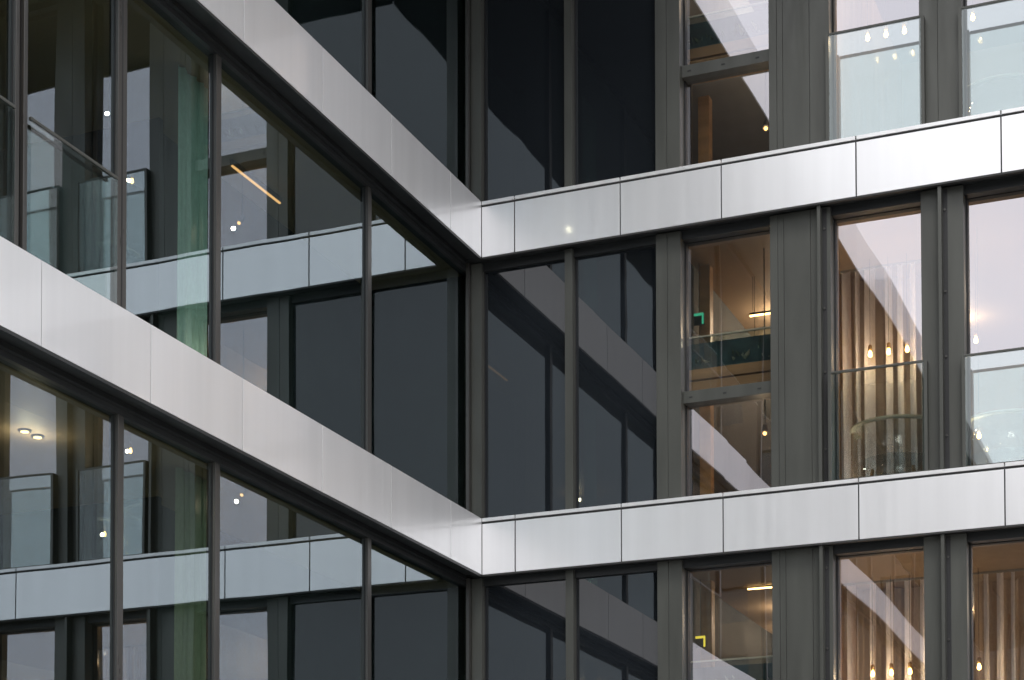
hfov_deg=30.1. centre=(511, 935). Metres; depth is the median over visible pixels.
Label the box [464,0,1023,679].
office wing
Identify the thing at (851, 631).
vertical blind
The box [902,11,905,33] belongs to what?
pendant lamp
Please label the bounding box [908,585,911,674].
pendant lamp
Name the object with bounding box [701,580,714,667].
timber post
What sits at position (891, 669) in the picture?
pendant lamp
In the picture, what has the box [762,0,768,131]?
pendant lamp
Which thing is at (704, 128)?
timber post
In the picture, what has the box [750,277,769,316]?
linear pendant
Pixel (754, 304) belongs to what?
linear pendant
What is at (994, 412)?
tub chair
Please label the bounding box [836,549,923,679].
window
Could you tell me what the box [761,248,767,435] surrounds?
pendant lamp
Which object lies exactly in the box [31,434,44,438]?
downlight
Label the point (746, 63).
window
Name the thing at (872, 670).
pendant lamp
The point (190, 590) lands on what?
curtain
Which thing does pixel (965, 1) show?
window
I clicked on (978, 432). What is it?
pendant lamp
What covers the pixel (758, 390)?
window
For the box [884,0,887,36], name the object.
pendant lamp
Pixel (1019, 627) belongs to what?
curtain
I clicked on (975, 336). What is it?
pendant lamp
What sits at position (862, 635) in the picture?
curtain
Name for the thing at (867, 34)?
pendant lamp
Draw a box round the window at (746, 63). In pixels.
[682,0,768,165]
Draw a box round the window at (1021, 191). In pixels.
[966,190,1023,465]
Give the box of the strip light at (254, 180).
[230,159,281,203]
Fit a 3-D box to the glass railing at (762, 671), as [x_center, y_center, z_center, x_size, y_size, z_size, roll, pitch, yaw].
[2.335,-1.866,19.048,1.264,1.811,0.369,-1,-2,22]
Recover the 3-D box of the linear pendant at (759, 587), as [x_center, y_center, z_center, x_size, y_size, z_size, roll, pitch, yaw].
[2.689,-3.662,19.916,0.450,0.035,0.028,-1,-2,22]
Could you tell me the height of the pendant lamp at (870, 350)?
1.022 m
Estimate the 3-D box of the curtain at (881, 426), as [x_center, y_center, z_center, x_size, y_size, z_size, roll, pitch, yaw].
[4.168,-5.599,20.017,1.276,2.700,0.259,0,-2,8]
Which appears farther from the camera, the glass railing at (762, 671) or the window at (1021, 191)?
the glass railing at (762, 671)
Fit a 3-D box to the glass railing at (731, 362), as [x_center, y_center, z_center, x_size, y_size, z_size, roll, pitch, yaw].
[2.356,-5.165,19.143,1.280,1.811,0.371,-1,-2,22]
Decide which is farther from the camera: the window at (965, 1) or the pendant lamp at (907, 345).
the pendant lamp at (907, 345)
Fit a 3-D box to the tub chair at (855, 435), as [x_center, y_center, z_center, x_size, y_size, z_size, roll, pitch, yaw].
[3.841,-4.676,19.007,0.924,0.826,0.862,-1,-2,22]
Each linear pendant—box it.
[748,585,771,589]
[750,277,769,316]
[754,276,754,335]
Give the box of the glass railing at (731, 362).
[689,326,770,495]
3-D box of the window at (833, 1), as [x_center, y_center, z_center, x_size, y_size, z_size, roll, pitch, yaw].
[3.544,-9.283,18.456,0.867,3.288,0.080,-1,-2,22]
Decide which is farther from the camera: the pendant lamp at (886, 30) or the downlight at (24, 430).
the pendant lamp at (886, 30)
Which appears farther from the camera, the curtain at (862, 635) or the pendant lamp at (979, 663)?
the curtain at (862, 635)
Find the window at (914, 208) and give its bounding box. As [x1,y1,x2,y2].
[834,206,920,479]
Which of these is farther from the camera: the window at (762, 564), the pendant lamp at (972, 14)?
the pendant lamp at (972, 14)
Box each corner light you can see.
[694,312,704,325]
[695,579,705,647]
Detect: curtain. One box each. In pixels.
[174,467,206,679]
[177,65,207,356]
[851,275,922,477]
[856,587,919,679]
[974,577,1023,679]
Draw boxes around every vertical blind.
[840,259,922,478]
[842,568,1023,679]
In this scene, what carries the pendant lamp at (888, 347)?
hanging from the office wing at (612, 220)
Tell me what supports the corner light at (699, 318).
hanging from the office wing at (612, 220)
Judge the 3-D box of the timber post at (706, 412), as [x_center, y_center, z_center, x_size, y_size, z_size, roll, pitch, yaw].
[2.024,-5.603,19.777,0.120,2.740,0.120,-1,-2,22]
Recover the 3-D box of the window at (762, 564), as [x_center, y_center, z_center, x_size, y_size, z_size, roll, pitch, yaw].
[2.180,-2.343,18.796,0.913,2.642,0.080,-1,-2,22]
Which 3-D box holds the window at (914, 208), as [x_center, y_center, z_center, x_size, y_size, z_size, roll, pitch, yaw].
[3.550,-5.662,18.337,0.867,2.642,0.080,-1,-2,22]
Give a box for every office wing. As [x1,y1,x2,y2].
[0,0,481,679]
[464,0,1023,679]
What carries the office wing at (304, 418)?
on the ground
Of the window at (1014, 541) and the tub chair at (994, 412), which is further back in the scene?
the tub chair at (994, 412)
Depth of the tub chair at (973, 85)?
18.59 m
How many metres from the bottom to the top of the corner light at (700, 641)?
0.709 m
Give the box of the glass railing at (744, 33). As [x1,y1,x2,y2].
[688,0,768,164]
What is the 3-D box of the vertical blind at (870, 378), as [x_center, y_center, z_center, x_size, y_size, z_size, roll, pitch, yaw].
[3.978,-5.619,19.690,1.140,2.721,0.080,-1,-2,22]
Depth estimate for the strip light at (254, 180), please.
17.63 m
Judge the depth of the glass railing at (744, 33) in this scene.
19.25 m
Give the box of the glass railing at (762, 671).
[691,656,772,679]
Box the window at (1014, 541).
[969,540,1023,679]
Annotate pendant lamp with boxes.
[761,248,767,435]
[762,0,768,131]
[866,0,869,40]
[868,259,871,356]
[871,614,874,676]
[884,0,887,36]
[887,309,890,354]
[889,575,892,675]
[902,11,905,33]
[905,253,908,351]
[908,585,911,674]
[971,0,974,20]
[974,276,977,342]
[977,268,980,438]
[977,579,980,669]
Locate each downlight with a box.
[18,428,31,433]
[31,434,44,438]
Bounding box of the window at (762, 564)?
[686,563,771,679]
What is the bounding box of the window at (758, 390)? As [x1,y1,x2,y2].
[683,230,770,496]
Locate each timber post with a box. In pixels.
[698,95,711,163]
[699,264,713,494]
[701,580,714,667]
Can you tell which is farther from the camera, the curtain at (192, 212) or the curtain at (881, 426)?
the curtain at (881, 426)
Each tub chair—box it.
[850,414,922,477]
[968,73,1023,91]
[971,408,1023,456]

